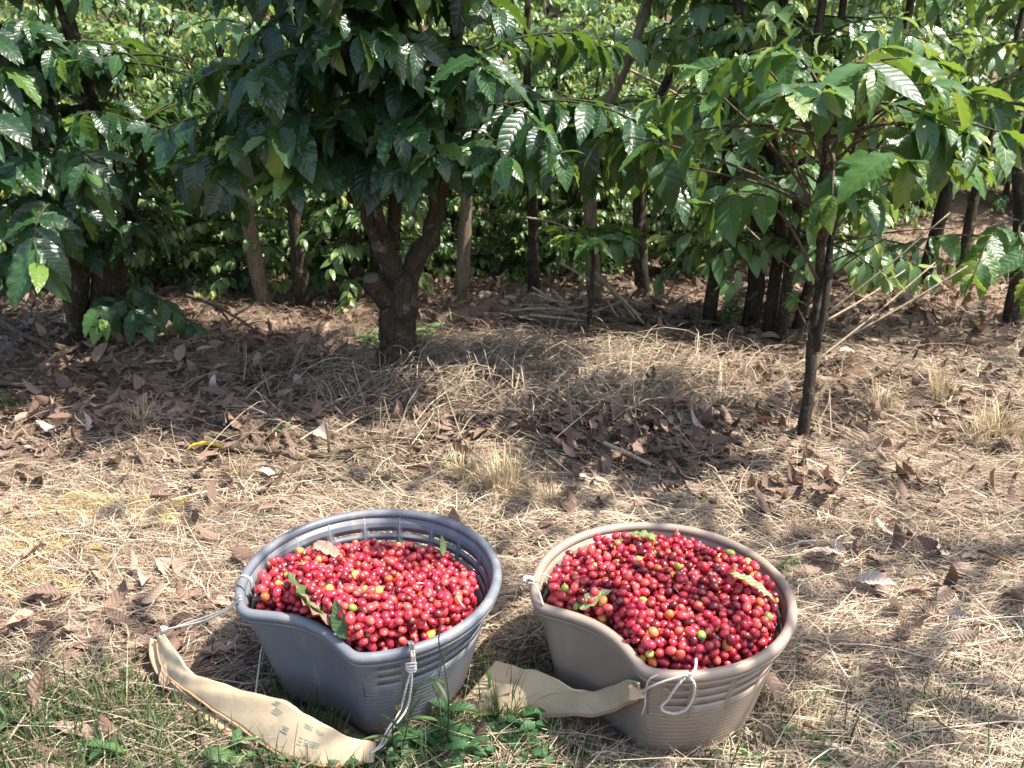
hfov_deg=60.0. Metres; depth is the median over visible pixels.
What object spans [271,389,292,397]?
fallen leaf
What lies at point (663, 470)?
fallen leaf
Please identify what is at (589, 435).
fallen leaf
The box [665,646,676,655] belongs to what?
coffee cherry
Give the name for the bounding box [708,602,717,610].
coffee cherry
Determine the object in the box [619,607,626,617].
coffee cherry
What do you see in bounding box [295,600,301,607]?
coffee cherry
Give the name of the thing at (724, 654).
coffee cherry
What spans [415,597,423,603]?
coffee cherry
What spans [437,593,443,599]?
coffee cherry
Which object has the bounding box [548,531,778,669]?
coffee cherries
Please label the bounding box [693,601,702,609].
coffee cherry
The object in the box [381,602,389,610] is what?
coffee cherry
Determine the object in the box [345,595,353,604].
coffee cherry
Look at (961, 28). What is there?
coffee bush
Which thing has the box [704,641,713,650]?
coffee cherry
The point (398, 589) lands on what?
coffee cherry
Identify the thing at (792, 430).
fallen leaf
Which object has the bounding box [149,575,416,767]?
canvas strap
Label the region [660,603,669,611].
coffee cherry
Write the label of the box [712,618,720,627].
coffee cherry
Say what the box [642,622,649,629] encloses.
coffee cherry
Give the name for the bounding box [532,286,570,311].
stick
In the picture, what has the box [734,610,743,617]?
coffee cherry
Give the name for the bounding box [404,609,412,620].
coffee cherry
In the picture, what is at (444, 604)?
coffee cherry
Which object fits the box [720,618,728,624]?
coffee cherry
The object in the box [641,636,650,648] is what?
coffee cherry
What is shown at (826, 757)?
weed plant
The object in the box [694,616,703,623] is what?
coffee cherry
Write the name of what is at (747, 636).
coffee cherry
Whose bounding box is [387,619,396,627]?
coffee cherry
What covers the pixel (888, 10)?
coffee bush
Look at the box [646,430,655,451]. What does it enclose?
fallen leaf
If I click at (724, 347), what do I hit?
fallen leaf
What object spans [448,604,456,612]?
coffee cherry
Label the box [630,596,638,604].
coffee cherry
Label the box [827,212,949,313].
bare stick
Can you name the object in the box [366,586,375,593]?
coffee cherry
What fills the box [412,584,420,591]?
coffee cherry
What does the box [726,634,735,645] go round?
coffee cherry
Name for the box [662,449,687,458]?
fallen leaf
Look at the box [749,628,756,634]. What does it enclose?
coffee cherry
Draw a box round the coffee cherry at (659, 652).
[655,648,664,657]
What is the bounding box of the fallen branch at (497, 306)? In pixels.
[430,285,700,340]
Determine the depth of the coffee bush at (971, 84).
6.17 m
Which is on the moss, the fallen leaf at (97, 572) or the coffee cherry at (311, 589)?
the fallen leaf at (97, 572)
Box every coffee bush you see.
[0,0,23,17]
[0,15,20,200]
[1,14,58,198]
[2,0,83,39]
[2,3,101,101]
[17,0,101,38]
[24,0,117,160]
[34,1,111,39]
[35,0,115,39]
[39,0,120,101]
[78,9,107,99]
[96,0,174,42]
[100,0,176,60]
[127,0,207,90]
[128,39,155,94]
[133,9,216,118]
[136,43,204,131]
[146,0,228,118]
[150,1,231,85]
[154,39,229,239]
[192,27,262,92]
[211,0,249,58]
[220,77,285,244]
[223,5,275,32]
[349,28,454,260]
[408,22,426,28]
[415,19,448,27]
[427,6,499,70]
[432,16,480,44]
[448,7,553,250]
[471,1,536,193]
[474,6,532,65]
[491,43,599,257]
[492,58,586,257]
[502,7,613,255]
[503,0,586,86]
[519,1,572,34]
[553,0,614,63]
[560,0,645,94]
[562,0,628,31]
[572,0,641,90]
[574,76,653,252]
[607,40,712,256]
[611,0,669,42]
[616,0,697,93]
[634,9,685,90]
[651,13,712,158]
[661,5,746,266]
[670,53,738,229]
[732,38,808,222]
[789,0,837,73]
[821,0,902,185]
[826,0,895,74]
[828,132,865,225]
[847,10,966,232]
[855,4,914,137]
[862,0,939,139]
[888,0,994,219]
[889,37,970,201]
[910,0,1011,189]
[940,5,991,72]
[953,6,999,79]
[966,34,1023,211]
[967,10,1017,31]
[982,9,1023,148]
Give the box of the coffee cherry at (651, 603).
[647,599,656,607]
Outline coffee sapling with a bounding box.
[539,223,642,336]
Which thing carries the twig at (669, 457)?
on the leaf litter at (316, 410)
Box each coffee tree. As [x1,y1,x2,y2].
[0,0,53,305]
[0,0,258,345]
[61,28,207,293]
[151,0,703,386]
[158,16,303,307]
[163,17,291,302]
[217,3,342,310]
[272,19,456,317]
[418,14,526,302]
[479,0,568,296]
[530,0,709,307]
[582,36,1023,444]
[596,0,720,296]
[610,0,847,325]
[632,0,924,327]
[643,0,955,340]
[808,0,1017,236]
[847,0,1023,328]
[900,0,1016,281]
[903,0,1023,269]
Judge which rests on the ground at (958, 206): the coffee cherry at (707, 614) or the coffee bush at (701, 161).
the coffee bush at (701, 161)
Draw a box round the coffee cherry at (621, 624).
[617,620,625,628]
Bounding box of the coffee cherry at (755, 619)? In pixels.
[751,617,760,622]
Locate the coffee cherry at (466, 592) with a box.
[462,589,470,596]
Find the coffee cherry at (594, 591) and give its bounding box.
[590,587,598,596]
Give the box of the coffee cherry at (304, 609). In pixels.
[299,605,309,614]
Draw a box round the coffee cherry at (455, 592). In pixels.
[452,590,462,596]
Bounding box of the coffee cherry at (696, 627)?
[690,624,700,630]
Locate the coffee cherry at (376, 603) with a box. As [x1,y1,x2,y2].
[372,601,379,609]
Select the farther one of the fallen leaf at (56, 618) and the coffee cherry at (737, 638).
the fallen leaf at (56, 618)
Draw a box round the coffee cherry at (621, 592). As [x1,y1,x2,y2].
[616,588,626,596]
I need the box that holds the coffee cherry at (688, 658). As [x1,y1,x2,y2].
[685,654,692,661]
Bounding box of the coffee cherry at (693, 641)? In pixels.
[689,636,697,646]
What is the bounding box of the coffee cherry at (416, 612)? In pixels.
[412,608,419,616]
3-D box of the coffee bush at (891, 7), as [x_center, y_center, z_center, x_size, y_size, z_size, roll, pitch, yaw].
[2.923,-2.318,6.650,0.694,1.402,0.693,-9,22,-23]
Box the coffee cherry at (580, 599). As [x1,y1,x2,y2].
[576,595,585,603]
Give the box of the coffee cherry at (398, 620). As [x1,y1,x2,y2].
[394,617,402,624]
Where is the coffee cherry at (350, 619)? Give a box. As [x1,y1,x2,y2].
[345,613,355,625]
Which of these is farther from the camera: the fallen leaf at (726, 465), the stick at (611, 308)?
the stick at (611, 308)
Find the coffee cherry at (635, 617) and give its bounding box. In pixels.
[631,615,637,621]
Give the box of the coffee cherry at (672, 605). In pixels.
[668,601,676,609]
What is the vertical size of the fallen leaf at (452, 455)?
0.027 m
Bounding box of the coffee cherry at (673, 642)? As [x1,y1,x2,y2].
[668,638,677,647]
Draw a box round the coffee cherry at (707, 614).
[702,610,712,618]
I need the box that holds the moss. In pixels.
[0,487,189,601]
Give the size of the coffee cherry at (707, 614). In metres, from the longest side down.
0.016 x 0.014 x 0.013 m
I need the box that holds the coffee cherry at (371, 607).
[366,603,375,611]
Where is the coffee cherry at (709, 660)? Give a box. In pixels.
[706,655,711,664]
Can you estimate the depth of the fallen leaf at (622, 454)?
2.29 m
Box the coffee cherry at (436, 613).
[432,609,441,617]
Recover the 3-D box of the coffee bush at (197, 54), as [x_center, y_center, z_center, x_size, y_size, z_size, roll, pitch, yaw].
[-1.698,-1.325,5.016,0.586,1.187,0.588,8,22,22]
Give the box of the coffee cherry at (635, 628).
[631,624,639,633]
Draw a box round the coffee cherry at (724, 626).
[720,623,729,630]
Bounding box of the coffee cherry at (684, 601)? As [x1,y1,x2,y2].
[679,598,687,605]
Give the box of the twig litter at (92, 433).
[0,249,1023,767]
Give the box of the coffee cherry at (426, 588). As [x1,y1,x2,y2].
[422,587,432,594]
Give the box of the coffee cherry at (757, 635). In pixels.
[751,628,759,637]
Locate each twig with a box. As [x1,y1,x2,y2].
[0,380,55,395]
[185,293,269,339]
[299,475,419,480]
[349,434,499,442]
[602,441,651,465]
[654,438,716,504]
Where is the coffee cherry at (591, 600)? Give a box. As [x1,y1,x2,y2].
[588,597,594,603]
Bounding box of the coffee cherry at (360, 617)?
[356,612,364,622]
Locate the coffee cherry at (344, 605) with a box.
[340,602,348,609]
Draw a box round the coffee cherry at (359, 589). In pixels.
[354,586,363,592]
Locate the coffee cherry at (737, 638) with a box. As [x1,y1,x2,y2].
[735,634,739,641]
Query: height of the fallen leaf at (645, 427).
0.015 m
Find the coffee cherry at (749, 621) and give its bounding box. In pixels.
[743,618,752,628]
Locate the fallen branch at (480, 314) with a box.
[475,311,710,324]
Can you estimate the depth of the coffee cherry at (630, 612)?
1.32 m
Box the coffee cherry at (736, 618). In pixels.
[732,615,740,622]
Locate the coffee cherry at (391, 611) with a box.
[388,609,394,618]
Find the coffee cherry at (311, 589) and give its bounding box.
[306,584,316,593]
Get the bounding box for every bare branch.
[524,204,574,230]
[629,68,688,96]
[711,200,759,239]
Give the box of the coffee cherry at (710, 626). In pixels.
[706,623,713,632]
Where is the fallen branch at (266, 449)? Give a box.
[196,408,371,461]
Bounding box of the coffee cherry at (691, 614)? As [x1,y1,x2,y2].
[687,611,693,617]
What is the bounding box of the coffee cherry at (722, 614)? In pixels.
[719,611,726,617]
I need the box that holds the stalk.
[509,345,543,415]
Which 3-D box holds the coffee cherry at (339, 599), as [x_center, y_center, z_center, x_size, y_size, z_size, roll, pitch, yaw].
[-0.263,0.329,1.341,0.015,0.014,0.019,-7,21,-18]
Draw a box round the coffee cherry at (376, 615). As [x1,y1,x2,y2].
[372,612,380,618]
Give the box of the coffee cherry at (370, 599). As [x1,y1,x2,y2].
[367,593,374,602]
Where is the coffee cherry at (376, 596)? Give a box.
[371,593,380,600]
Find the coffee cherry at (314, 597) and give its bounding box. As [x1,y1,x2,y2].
[311,594,318,600]
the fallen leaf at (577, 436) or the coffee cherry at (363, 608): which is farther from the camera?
the fallen leaf at (577, 436)
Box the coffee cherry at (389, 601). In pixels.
[384,599,393,605]
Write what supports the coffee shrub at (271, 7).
on the ground at (958, 206)
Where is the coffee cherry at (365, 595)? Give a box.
[359,592,368,599]
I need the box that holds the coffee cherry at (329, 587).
[324,584,333,591]
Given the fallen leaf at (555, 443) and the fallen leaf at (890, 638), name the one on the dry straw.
the fallen leaf at (890, 638)
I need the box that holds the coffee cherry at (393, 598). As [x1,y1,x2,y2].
[388,595,397,604]
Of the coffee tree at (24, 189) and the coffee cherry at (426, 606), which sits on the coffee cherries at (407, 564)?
the coffee cherry at (426, 606)
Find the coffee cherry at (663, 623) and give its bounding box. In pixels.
[660,620,667,628]
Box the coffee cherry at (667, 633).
[663,628,671,638]
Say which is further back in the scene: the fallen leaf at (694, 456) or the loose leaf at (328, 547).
the fallen leaf at (694, 456)
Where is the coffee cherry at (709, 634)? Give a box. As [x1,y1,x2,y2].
[704,628,712,638]
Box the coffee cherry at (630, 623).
[626,619,636,628]
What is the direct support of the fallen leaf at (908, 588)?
on the ground at (958, 206)
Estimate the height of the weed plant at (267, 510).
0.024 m
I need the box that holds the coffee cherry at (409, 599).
[404,595,413,604]
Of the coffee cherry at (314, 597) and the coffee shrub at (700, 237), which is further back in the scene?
the coffee shrub at (700, 237)
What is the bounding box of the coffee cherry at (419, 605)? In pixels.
[416,602,422,609]
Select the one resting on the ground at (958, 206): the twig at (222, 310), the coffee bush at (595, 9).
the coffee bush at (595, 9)
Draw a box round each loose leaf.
[284,567,324,613]
[293,588,331,624]
[313,540,345,561]
[330,599,347,638]
[440,535,445,555]
[580,589,610,609]
[626,530,655,540]
[730,572,775,601]
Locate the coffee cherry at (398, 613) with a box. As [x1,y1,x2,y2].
[393,610,403,618]
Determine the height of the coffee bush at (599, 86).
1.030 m
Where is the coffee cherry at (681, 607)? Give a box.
[677,604,685,610]
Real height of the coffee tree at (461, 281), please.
2.023 m
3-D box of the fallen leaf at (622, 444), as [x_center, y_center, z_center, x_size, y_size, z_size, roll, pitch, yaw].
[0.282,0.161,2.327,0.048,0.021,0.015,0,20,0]
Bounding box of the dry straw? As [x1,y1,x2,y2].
[0,225,1023,767]
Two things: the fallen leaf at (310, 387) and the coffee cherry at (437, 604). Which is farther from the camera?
the fallen leaf at (310, 387)
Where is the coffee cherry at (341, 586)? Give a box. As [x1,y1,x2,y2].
[336,584,344,591]
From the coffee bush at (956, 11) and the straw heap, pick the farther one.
the coffee bush at (956, 11)
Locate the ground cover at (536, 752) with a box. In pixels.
[0,650,1018,767]
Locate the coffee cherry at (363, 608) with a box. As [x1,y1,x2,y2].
[359,604,367,613]
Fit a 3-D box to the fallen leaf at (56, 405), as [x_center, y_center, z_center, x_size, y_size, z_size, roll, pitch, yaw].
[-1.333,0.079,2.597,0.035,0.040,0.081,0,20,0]
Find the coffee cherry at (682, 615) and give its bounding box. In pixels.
[676,611,688,619]
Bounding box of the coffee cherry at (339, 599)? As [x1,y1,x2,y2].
[333,596,342,603]
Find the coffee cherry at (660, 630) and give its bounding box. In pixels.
[658,628,664,637]
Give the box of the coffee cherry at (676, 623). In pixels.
[673,620,681,629]
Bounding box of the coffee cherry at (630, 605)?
[625,603,634,609]
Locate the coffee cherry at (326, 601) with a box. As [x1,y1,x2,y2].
[322,597,330,605]
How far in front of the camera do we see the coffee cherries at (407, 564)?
1.44 m
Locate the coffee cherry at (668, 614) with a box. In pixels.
[664,610,673,618]
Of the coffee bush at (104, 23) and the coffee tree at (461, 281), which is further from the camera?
the coffee bush at (104, 23)
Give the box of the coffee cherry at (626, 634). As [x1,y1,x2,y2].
[623,627,630,637]
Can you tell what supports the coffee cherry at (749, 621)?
on the coffee cherries at (616, 566)
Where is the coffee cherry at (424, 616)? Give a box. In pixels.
[420,612,429,620]
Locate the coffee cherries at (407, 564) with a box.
[254,538,478,651]
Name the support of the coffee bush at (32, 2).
on the ground at (958, 206)
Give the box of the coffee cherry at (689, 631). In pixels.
[684,626,696,636]
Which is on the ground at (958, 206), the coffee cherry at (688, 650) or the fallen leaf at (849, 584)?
the fallen leaf at (849, 584)
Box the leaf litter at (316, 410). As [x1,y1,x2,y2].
[0,210,1023,767]
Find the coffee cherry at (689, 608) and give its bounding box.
[686,606,692,611]
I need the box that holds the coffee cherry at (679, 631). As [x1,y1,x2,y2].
[674,626,683,635]
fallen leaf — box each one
[0,615,33,629]
[6,608,33,624]
[10,613,25,633]
[10,655,55,664]
[16,672,52,683]
[18,592,44,599]
[22,377,41,393]
[22,542,47,556]
[24,585,61,593]
[37,612,67,630]
[43,578,53,603]
[46,402,64,417]
[52,720,100,738]
[53,595,67,602]
[60,621,81,631]
[61,347,68,360]
[64,631,106,640]
[67,641,92,651]
[71,551,78,559]
[75,606,102,612]
[82,340,106,347]
[86,564,99,576]
[91,342,107,361]
[91,563,104,577]
[103,579,127,609]
[110,402,136,416]
[114,389,140,399]
[122,593,136,613]
[128,548,137,570]
[138,382,148,392]
[138,570,152,585]
[141,374,165,382]
[141,579,163,603]
[142,367,156,378]
[144,359,166,363]
[156,385,163,398]
[156,557,170,574]
[159,662,170,688]
[166,366,185,374]
[172,556,185,575]
[173,395,183,399]
[174,344,185,360]
[177,361,183,372]
[181,401,207,411]
[187,441,226,449]
[192,384,199,391]
[197,386,227,395]
[198,366,210,372]
[199,641,249,653]
[204,406,215,412]
[207,618,223,635]
[211,362,234,369]
[211,595,234,608]
[217,416,238,420]
[228,382,243,389]
[239,359,253,366]
[245,337,255,349]
[266,351,279,370]
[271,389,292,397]
[277,381,290,388]
[280,388,291,407]
[298,355,317,363]
[308,379,319,396]
[316,379,323,393]
[337,366,345,381]
[441,453,474,462]
[511,418,531,428]
[539,437,558,444]
[544,421,572,433]
[550,431,565,444]
[562,441,576,456]
[571,431,587,439]
[571,462,583,477]
[572,451,589,455]
[578,473,609,482]
[584,426,599,449]
[594,428,609,441]
[599,446,610,453]
[601,420,608,431]
[601,455,612,473]
[602,452,611,471]
[612,441,627,446]
[616,489,641,495]
[619,446,628,463]
[619,470,626,479]
[627,454,653,458]
[631,460,638,468]
[631,463,644,470]
[632,442,646,454]
[635,494,659,501]
[638,424,648,429]
[641,488,658,498]
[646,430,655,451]
[647,427,672,432]
[652,411,664,415]
[652,445,681,451]
[653,419,660,433]
[653,443,661,453]
[658,315,665,327]
[659,462,672,472]
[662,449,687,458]
[665,435,685,444]
[667,460,675,472]
[676,466,688,475]
[683,429,693,435]
[688,452,702,458]
[713,345,729,351]
[718,355,734,363]
[722,458,729,470]
[723,447,735,457]
[736,480,759,490]
[747,474,755,487]
[761,473,783,485]
[765,672,784,709]
[766,486,791,492]
[767,477,790,496]
[776,495,804,508]
[780,426,796,434]
[784,480,816,492]
[785,476,807,482]
[787,461,800,464]
[788,462,795,482]
[795,464,807,474]
[801,547,841,554]
[802,564,820,573]
[803,483,826,497]
[808,558,844,565]
[818,483,835,489]
[818,487,837,494]
[826,614,844,632]
[833,582,868,592]
[838,645,856,663]
[840,346,858,355]
[846,541,867,546]
[851,589,870,596]
[857,570,896,584]
[868,558,883,570]
[869,552,886,563]
[869,589,887,598]
[875,584,895,591]
[876,517,892,534]
[881,628,906,641]
[886,518,910,522]
[888,596,904,610]
[893,531,906,536]
[894,477,907,500]
[900,585,929,599]
[900,615,923,627]
[911,500,939,507]
[917,536,946,556]
[923,540,950,553]
[936,532,950,554]
[937,585,953,608]
[946,609,970,618]
[950,629,982,639]
[962,552,986,558]
[967,619,993,627]
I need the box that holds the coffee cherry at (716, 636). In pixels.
[712,634,721,642]
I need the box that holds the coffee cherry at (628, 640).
[625,638,631,645]
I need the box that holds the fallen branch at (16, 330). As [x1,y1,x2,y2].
[0,318,65,348]
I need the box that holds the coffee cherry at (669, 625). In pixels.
[666,622,673,629]
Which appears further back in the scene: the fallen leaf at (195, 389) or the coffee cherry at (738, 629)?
the fallen leaf at (195, 389)
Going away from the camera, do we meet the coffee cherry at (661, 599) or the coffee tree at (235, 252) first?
the coffee cherry at (661, 599)
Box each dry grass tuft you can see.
[0,387,43,413]
[108,393,162,431]
[220,436,264,483]
[247,657,312,715]
[257,685,352,765]
[333,310,374,346]
[434,439,494,488]
[450,657,556,740]
[462,435,547,506]
[511,472,586,516]
[714,356,772,390]
[755,684,860,765]
[760,349,803,375]
[844,371,917,419]
[857,675,952,736]
[924,355,969,405]
[942,389,1023,454]
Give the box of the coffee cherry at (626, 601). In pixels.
[621,597,629,606]
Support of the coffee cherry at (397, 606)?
on the coffee cherries at (407, 564)
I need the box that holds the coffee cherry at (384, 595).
[381,591,388,600]
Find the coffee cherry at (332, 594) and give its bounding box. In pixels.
[326,590,337,598]
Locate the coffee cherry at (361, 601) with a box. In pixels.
[357,598,366,606]
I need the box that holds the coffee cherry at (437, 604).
[433,600,442,608]
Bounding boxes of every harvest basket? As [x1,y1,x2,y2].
[234,509,501,736]
[530,522,797,757]
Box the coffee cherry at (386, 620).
[383,617,390,624]
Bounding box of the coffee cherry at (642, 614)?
[638,610,646,618]
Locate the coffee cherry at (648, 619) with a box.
[644,617,653,623]
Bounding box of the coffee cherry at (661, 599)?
[657,595,665,603]
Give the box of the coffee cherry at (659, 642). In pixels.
[654,638,663,647]
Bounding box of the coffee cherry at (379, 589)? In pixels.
[375,586,382,594]
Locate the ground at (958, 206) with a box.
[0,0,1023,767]
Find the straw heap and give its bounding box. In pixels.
[115,293,999,497]
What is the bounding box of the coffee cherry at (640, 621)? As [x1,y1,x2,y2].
[637,618,644,624]
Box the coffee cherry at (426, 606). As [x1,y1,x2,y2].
[422,602,429,611]
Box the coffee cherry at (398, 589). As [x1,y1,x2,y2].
[395,586,401,593]
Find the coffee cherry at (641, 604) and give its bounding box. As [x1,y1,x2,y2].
[636,599,645,610]
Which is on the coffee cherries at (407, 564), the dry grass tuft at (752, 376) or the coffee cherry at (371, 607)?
the coffee cherry at (371, 607)
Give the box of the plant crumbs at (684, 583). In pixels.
[571,529,771,632]
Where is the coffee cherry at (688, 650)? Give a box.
[684,645,691,653]
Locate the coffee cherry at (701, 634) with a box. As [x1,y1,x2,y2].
[697,630,705,639]
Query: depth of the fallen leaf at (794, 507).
2.07 m
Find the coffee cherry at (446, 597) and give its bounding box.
[442,593,450,602]
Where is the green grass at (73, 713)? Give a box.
[0,619,1023,767]
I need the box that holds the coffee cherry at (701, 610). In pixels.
[696,605,705,613]
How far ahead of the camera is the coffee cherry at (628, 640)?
1.31 m
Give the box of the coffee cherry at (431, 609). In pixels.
[427,606,434,613]
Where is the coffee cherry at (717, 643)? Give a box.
[712,639,720,648]
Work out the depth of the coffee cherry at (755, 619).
1.32 m
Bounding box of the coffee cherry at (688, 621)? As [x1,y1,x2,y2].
[684,618,694,625]
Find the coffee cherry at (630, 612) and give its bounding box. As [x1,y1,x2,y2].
[626,608,634,616]
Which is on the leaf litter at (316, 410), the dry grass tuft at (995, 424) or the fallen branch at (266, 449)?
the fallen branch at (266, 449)
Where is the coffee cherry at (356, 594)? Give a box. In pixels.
[353,591,359,597]
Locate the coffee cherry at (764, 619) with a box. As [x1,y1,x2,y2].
[760,616,768,623]
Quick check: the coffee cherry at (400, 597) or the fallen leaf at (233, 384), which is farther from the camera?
the fallen leaf at (233, 384)
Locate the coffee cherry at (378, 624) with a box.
[374,618,383,628]
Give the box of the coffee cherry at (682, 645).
[678,641,686,649]
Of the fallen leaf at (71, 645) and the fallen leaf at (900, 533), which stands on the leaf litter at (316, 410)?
the fallen leaf at (900, 533)
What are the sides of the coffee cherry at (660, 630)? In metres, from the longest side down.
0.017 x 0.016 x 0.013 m
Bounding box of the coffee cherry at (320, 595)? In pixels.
[317,592,323,602]
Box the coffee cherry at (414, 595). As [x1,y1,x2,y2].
[409,592,417,599]
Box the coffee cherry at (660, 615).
[657,612,663,619]
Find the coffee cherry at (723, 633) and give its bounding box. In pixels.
[719,629,728,637]
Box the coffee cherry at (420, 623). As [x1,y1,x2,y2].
[416,618,424,628]
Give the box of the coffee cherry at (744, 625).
[740,620,749,630]
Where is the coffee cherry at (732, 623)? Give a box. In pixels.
[728,620,735,627]
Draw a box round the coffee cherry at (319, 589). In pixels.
[316,587,322,593]
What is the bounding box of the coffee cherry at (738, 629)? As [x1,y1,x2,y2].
[736,626,742,633]
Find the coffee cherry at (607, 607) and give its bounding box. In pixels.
[603,604,612,611]
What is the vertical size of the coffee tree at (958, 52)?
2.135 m
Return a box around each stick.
[510,307,564,311]
[520,304,587,318]
[529,310,572,314]
[530,314,584,320]
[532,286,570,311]
[537,294,569,303]
[545,304,598,316]
[551,289,579,318]
[552,305,574,314]
[559,262,599,286]
[592,299,627,312]
[594,272,641,316]
[597,278,635,318]
[602,279,645,324]
[606,299,618,316]
[817,262,934,360]
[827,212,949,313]
[827,266,967,347]
[827,269,905,320]
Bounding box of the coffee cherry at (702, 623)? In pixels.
[698,619,707,627]
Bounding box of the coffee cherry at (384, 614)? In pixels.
[381,611,389,619]
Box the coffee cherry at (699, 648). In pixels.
[695,644,704,652]
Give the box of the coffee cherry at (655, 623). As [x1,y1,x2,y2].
[650,620,660,628]
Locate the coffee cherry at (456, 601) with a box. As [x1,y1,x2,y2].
[453,594,462,605]
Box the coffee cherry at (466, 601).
[462,598,469,605]
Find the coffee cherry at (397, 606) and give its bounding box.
[393,602,401,611]
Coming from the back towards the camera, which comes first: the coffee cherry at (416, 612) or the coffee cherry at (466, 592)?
the coffee cherry at (466, 592)
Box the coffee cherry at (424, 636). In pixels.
[421,633,428,640]
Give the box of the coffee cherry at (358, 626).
[354,623,362,629]
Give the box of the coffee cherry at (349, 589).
[344,585,355,593]
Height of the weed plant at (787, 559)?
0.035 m
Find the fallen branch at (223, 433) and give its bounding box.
[200,431,264,437]
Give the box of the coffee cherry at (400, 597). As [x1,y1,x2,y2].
[397,593,405,601]
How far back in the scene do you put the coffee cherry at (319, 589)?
1.38 m
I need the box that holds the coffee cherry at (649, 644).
[644,640,655,649]
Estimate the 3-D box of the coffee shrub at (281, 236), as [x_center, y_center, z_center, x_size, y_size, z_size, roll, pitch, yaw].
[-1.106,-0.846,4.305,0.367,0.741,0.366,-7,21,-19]
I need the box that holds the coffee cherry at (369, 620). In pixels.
[365,615,374,624]
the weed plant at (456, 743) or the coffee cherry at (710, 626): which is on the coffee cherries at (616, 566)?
the coffee cherry at (710, 626)
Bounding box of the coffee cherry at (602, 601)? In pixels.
[598,596,606,606]
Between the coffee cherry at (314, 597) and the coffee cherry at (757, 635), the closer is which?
the coffee cherry at (757, 635)
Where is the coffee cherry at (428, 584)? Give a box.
[424,581,432,588]
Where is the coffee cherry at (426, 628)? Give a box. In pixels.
[422,622,429,631]
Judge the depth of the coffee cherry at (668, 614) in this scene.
1.31 m
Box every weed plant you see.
[70,738,133,767]
[197,725,263,767]
[255,509,277,521]
[273,422,291,432]
[353,328,378,347]
[374,727,439,767]
[414,697,488,767]
[416,322,442,343]
[470,714,522,767]
[497,706,547,745]
[709,746,767,767]
[720,292,746,324]
[775,555,799,574]
[804,733,840,767]
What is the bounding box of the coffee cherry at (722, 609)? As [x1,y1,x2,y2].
[719,607,726,612]
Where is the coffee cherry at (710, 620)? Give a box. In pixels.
[708,616,717,623]
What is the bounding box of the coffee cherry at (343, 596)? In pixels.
[339,593,346,601]
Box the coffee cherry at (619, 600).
[615,597,623,604]
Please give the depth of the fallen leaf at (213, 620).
1.64 m
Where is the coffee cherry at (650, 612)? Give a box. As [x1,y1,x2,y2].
[646,609,654,616]
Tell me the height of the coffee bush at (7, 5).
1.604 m
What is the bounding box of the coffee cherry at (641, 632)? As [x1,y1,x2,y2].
[636,628,644,635]
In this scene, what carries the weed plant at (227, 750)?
on the ground at (958, 206)
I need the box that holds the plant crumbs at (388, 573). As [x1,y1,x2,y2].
[256,539,452,615]
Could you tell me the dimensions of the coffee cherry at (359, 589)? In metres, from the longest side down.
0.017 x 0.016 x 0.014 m
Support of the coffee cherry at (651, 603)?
on the coffee cherries at (616, 566)
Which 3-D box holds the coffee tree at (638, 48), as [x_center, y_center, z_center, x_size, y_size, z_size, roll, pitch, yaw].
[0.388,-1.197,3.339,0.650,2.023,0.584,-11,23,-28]
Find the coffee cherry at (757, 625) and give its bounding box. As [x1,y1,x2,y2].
[751,622,761,628]
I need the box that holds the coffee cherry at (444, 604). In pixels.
[441,601,447,607]
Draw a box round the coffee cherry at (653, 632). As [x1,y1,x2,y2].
[648,627,658,637]
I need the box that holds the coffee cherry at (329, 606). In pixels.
[327,602,332,612]
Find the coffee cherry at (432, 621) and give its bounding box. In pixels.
[428,617,437,625]
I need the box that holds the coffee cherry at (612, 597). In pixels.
[609,594,617,603]
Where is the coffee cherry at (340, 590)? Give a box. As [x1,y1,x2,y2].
[337,588,343,595]
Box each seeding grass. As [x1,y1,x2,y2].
[360,704,414,749]
[377,684,430,754]
[402,682,471,746]
[413,617,448,737]
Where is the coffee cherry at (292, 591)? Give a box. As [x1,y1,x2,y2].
[290,585,298,594]
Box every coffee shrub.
[0,181,20,279]
[1,98,71,205]
[2,195,12,218]
[34,96,76,199]
[78,0,211,241]
[90,148,162,280]
[96,69,187,276]
[97,78,157,185]
[97,84,151,235]
[110,84,223,283]
[142,0,255,241]
[166,117,231,274]
[191,118,272,275]
[196,122,275,282]
[229,4,342,228]
[256,182,342,260]
[258,187,325,280]
[302,189,377,279]
[326,197,384,268]
[341,197,410,267]
[365,195,443,275]
[402,186,501,284]
[442,185,519,273]
[487,185,570,286]
[495,78,572,279]
[509,34,617,284]
[548,53,661,280]
[566,56,653,266]
[575,6,677,231]
[646,138,709,281]
[679,146,744,277]
[737,54,832,267]
[773,0,897,239]
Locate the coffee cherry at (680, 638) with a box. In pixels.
[676,636,685,642]
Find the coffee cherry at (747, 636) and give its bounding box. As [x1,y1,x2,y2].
[743,632,751,639]
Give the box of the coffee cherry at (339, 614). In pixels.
[337,608,346,619]
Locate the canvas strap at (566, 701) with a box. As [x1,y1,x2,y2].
[462,658,696,718]
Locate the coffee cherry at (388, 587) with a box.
[385,584,392,590]
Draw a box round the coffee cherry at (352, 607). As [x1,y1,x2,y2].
[348,604,356,611]
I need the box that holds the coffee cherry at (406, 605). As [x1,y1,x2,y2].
[403,602,412,610]
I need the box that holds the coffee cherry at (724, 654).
[719,650,728,658]
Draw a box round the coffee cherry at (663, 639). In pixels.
[658,637,666,647]
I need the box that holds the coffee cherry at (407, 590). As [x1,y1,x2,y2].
[403,587,412,594]
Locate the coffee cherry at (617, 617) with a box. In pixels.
[614,614,621,622]
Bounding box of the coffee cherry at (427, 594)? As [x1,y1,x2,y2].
[424,590,431,597]
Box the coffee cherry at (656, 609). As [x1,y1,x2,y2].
[653,606,661,615]
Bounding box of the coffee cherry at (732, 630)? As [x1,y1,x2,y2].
[729,626,736,634]

